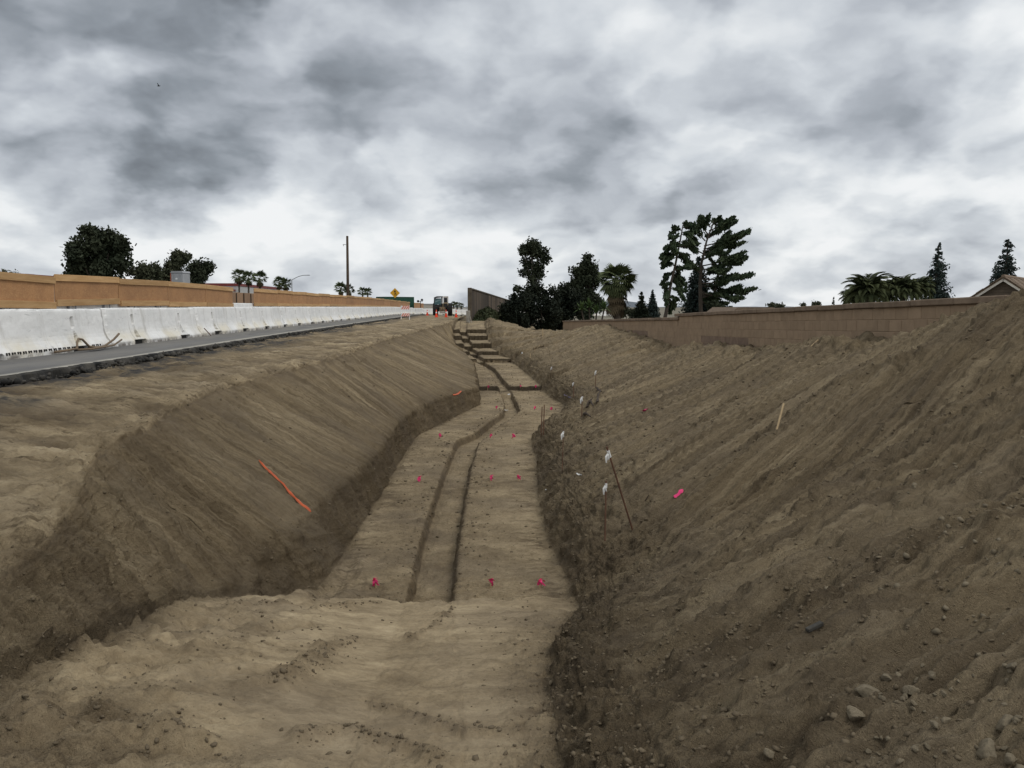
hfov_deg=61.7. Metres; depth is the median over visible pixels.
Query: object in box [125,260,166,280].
broadleaf tree
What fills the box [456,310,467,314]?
concrete barrier
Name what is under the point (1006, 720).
stone
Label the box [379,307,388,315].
concrete barrier
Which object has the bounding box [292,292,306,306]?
plywood panel
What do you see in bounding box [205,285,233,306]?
plywood panel
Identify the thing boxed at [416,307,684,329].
ground
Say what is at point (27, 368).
road
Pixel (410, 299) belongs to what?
shipping container
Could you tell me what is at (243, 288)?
office building
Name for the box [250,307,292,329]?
concrete barrier
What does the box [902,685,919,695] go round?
stone
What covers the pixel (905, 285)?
feather palm
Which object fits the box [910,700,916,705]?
stone
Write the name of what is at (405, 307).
barricade
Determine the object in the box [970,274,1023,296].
tiled house
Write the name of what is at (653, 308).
conifer tree
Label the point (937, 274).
conifer tree
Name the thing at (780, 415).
wooden stake
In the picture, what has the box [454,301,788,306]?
hills
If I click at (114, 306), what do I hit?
concrete barrier
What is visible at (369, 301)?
plywood panel
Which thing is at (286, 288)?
fan palm
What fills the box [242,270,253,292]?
fan palm
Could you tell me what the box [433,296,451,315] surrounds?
tractor
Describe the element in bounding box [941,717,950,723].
stone
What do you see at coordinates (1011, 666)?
stone
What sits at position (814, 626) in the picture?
dark chip
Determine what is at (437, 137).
sky
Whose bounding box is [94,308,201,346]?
concrete barrier
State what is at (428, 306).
shed building
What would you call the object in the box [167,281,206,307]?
plywood panel
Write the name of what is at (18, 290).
plywood panel
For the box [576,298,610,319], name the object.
yucca
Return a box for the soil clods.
[0,307,1023,767]
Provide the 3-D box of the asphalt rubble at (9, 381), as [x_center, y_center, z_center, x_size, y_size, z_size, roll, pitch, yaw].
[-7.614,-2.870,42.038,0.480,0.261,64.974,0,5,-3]
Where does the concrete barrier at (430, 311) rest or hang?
on the road
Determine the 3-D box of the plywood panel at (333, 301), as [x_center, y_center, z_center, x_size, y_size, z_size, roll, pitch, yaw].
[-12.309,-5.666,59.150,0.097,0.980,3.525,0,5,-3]
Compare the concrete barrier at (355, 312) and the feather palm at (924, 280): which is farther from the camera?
the concrete barrier at (355, 312)
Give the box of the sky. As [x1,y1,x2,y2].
[0,0,1023,306]
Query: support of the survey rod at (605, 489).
on the excavated ground at (334, 446)
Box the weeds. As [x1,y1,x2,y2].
[472,306,500,320]
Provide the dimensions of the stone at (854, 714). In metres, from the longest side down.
0.062 x 0.047 x 0.037 m
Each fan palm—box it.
[230,269,246,292]
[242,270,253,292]
[251,270,268,288]
[273,276,285,289]
[281,277,290,290]
[334,281,345,294]
[344,284,354,295]
[357,287,367,296]
[362,288,371,296]
[597,262,637,318]
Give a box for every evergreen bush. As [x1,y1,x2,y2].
[497,290,531,327]
[518,281,565,330]
[553,281,585,329]
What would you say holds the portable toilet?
on the road
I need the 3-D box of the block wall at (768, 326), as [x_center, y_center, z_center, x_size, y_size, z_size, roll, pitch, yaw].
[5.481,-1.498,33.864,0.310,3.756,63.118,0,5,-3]
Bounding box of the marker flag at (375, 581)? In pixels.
[372,578,379,587]
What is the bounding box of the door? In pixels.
[174,274,181,281]
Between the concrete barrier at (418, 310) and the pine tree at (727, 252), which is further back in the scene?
the concrete barrier at (418, 310)
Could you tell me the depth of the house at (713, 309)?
63.34 m
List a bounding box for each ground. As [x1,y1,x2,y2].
[0,288,1023,767]
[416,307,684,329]
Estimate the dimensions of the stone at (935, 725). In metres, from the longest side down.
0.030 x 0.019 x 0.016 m
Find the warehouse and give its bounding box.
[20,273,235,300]
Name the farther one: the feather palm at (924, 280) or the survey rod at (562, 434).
the feather palm at (924, 280)
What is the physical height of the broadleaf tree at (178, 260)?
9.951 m
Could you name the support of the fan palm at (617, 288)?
on the ground at (662, 309)
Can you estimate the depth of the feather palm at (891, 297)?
48.19 m
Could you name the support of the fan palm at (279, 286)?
on the ground at (662, 309)
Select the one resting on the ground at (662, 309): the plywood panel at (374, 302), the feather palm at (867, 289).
the feather palm at (867, 289)
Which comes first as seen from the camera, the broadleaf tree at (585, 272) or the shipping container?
the broadleaf tree at (585, 272)
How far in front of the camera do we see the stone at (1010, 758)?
2.36 m
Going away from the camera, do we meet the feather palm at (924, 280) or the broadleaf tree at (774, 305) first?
the feather palm at (924, 280)
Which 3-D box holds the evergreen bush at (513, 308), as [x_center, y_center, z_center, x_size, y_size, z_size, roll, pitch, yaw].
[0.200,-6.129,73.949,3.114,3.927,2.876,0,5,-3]
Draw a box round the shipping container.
[376,297,413,307]
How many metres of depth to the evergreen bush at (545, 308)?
75.90 m
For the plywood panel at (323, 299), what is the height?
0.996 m
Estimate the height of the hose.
0.281 m
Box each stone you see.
[763,748,774,758]
[847,705,865,721]
[854,684,879,697]
[865,748,872,753]
[878,695,885,701]
[881,673,891,680]
[896,758,903,764]
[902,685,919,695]
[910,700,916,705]
[929,674,936,679]
[932,722,938,728]
[940,690,946,696]
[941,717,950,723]
[976,738,996,759]
[995,714,1012,732]
[1000,746,1008,750]
[1004,752,1015,764]
[1005,663,1018,670]
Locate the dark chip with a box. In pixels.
[805,621,823,632]
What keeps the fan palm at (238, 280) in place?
on the ground at (662, 309)
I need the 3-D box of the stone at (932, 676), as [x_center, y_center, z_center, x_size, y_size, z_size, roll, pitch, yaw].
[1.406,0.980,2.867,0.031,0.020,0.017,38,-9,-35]
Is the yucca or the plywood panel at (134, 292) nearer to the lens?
the plywood panel at (134, 292)
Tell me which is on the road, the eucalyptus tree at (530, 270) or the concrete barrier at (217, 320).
the concrete barrier at (217, 320)
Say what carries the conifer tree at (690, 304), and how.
on the ground at (662, 309)
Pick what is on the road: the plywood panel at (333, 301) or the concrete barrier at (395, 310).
the concrete barrier at (395, 310)
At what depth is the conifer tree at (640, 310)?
82.07 m
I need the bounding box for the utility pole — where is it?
[343,236,348,294]
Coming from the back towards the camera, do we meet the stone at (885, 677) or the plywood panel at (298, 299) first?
the plywood panel at (298, 299)
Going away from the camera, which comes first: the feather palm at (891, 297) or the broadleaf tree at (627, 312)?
the feather palm at (891, 297)
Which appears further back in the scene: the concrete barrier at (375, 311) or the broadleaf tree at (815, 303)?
the broadleaf tree at (815, 303)
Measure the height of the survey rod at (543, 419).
0.656 m
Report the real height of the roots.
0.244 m
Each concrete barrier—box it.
[0,309,111,359]
[2,305,101,308]
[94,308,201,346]
[105,304,180,307]
[188,307,255,335]
[234,303,267,306]
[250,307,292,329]
[288,307,317,325]
[313,307,336,322]
[333,307,351,320]
[349,307,363,319]
[361,307,372,317]
[371,307,381,316]
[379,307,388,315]
[386,307,394,315]
[393,307,398,314]
[407,308,414,313]
[410,308,424,314]
[421,309,438,314]
[438,309,455,314]
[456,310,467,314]
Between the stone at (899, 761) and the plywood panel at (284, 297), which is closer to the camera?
the stone at (899, 761)
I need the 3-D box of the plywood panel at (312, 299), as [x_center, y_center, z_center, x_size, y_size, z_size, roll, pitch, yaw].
[-11.930,-4.935,51.315,0.097,1.000,4.084,0,5,-3]
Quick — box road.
[0,315,419,385]
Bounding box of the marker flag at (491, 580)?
[488,578,494,587]
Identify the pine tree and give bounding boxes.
[658,220,700,316]
[680,212,760,311]
[702,249,732,306]
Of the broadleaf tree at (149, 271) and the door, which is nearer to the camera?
the door
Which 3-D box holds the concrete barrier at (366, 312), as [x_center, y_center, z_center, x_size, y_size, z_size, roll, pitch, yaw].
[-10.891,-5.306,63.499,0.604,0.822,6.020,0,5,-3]
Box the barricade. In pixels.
[401,306,409,319]
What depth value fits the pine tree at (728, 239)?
79.63 m
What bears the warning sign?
on the road
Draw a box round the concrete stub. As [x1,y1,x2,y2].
[466,311,471,322]
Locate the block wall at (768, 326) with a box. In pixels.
[562,295,1009,346]
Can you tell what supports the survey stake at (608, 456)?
on the excavated ground at (334, 446)
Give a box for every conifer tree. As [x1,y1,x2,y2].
[628,291,652,318]
[647,289,660,317]
[678,256,709,312]
[922,242,954,299]
[989,262,998,283]
[995,239,1019,279]
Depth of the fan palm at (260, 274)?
148.59 m
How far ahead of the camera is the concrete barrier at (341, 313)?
50.89 m
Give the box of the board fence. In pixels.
[232,292,253,302]
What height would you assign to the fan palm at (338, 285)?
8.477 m
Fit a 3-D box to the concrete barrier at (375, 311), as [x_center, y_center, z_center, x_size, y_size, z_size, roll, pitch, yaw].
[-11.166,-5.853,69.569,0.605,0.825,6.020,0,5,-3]
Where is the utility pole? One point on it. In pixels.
(347, 267)
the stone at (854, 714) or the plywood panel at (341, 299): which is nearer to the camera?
the stone at (854, 714)
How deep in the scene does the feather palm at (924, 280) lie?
49.47 m
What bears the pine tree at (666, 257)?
on the ground at (662, 309)
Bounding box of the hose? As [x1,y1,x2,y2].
[54,333,121,352]
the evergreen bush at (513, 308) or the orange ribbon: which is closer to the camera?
the orange ribbon
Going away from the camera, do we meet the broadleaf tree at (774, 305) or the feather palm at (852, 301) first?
the feather palm at (852, 301)
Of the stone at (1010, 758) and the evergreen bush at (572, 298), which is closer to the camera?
the stone at (1010, 758)
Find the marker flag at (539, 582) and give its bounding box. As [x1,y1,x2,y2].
[537,578,545,587]
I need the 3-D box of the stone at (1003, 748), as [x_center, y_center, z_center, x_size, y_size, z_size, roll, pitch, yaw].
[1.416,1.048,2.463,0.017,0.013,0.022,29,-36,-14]
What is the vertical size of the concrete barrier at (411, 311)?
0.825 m
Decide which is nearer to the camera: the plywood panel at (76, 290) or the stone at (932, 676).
the stone at (932, 676)
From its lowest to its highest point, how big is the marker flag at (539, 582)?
0.177 m
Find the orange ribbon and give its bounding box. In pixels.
[259,460,310,511]
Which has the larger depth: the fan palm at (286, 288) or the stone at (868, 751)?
the fan palm at (286, 288)
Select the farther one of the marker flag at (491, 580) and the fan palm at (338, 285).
the fan palm at (338, 285)
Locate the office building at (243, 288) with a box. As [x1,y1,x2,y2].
[205,283,276,292]
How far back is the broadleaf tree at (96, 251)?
88.38 m
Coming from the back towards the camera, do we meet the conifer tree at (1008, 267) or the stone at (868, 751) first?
the conifer tree at (1008, 267)
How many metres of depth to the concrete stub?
63.10 m
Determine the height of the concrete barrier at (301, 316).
0.826 m
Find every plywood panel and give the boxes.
[0,272,56,308]
[53,274,119,308]
[118,278,168,307]
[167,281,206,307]
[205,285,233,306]
[254,288,277,306]
[277,290,292,306]
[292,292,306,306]
[306,293,318,306]
[319,293,329,306]
[329,295,337,306]
[337,295,346,306]
[346,295,353,306]
[354,296,360,306]
[361,297,366,306]
[367,297,371,306]
[372,298,376,306]
[376,298,380,306]
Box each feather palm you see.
[838,289,860,303]
[842,271,895,303]
[873,276,905,301]
[884,273,926,301]
[907,276,935,298]
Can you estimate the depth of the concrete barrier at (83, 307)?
20.79 m
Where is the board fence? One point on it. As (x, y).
(237, 297)
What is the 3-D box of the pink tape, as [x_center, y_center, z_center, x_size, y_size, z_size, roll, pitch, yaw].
[1.845,1.212,9.511,0.142,0.083,0.034,-3,6,-34]
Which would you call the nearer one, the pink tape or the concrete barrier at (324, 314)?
the pink tape
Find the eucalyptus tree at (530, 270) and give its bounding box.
[512,236,552,325]
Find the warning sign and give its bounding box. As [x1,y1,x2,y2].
[390,288,399,299]
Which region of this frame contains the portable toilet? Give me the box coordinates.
[170,271,189,282]
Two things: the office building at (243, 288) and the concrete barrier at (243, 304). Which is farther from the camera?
the office building at (243, 288)
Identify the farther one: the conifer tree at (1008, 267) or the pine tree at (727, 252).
the pine tree at (727, 252)
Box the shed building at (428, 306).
[424,304,432,314]
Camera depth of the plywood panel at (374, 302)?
83.98 m
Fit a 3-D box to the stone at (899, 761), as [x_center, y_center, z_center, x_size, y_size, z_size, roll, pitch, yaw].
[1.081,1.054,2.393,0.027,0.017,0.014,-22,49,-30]
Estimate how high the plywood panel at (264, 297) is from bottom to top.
0.964 m
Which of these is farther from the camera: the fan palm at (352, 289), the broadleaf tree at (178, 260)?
the fan palm at (352, 289)
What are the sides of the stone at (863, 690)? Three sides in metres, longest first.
0.090 x 0.078 x 0.047 m
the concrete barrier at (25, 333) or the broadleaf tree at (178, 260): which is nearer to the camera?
the concrete barrier at (25, 333)
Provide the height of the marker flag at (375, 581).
0.184 m
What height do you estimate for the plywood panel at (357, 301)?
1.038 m
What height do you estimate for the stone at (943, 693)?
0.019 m
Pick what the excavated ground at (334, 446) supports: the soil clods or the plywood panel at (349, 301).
the soil clods
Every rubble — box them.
[0,316,404,387]
[729,436,1023,767]
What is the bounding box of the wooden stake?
[776,403,784,428]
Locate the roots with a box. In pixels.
[583,387,601,416]
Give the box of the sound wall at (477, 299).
[468,288,507,320]
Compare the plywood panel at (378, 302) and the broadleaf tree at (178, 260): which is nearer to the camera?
the plywood panel at (378, 302)
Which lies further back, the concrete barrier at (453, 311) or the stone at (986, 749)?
the concrete barrier at (453, 311)
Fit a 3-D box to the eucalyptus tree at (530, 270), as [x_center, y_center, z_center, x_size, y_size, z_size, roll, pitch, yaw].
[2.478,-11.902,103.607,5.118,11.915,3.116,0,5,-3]
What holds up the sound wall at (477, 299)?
on the excavated ground at (334, 446)
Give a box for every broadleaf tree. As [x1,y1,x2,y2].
[60,222,136,297]
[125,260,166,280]
[161,248,193,282]
[182,257,217,283]
[567,252,606,319]
[620,305,634,318]
[705,299,732,310]
[765,302,785,307]
[799,301,821,305]
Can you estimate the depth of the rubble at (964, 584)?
4.02 m
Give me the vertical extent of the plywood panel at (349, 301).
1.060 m
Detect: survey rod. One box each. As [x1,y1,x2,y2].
[543,405,544,434]
[561,429,563,468]
[603,481,606,540]
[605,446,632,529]
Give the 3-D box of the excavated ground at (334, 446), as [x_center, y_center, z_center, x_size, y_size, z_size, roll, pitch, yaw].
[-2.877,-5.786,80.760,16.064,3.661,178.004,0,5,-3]
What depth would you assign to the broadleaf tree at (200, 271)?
98.14 m
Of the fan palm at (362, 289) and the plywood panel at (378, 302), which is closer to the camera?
the plywood panel at (378, 302)
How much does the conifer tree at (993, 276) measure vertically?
6.439 m
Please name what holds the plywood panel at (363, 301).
on the concrete barrier
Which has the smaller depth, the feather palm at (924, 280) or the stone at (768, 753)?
the stone at (768, 753)
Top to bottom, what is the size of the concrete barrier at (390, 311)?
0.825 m
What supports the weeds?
on the excavated ground at (334, 446)
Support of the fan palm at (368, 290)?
on the ground at (662, 309)
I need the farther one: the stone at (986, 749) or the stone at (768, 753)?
the stone at (768, 753)
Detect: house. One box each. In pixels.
[707,307,773,311]
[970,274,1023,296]
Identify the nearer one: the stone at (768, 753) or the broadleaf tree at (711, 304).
the stone at (768, 753)
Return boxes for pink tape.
[674,489,682,497]
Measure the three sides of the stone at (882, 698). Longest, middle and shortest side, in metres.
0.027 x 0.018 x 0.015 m

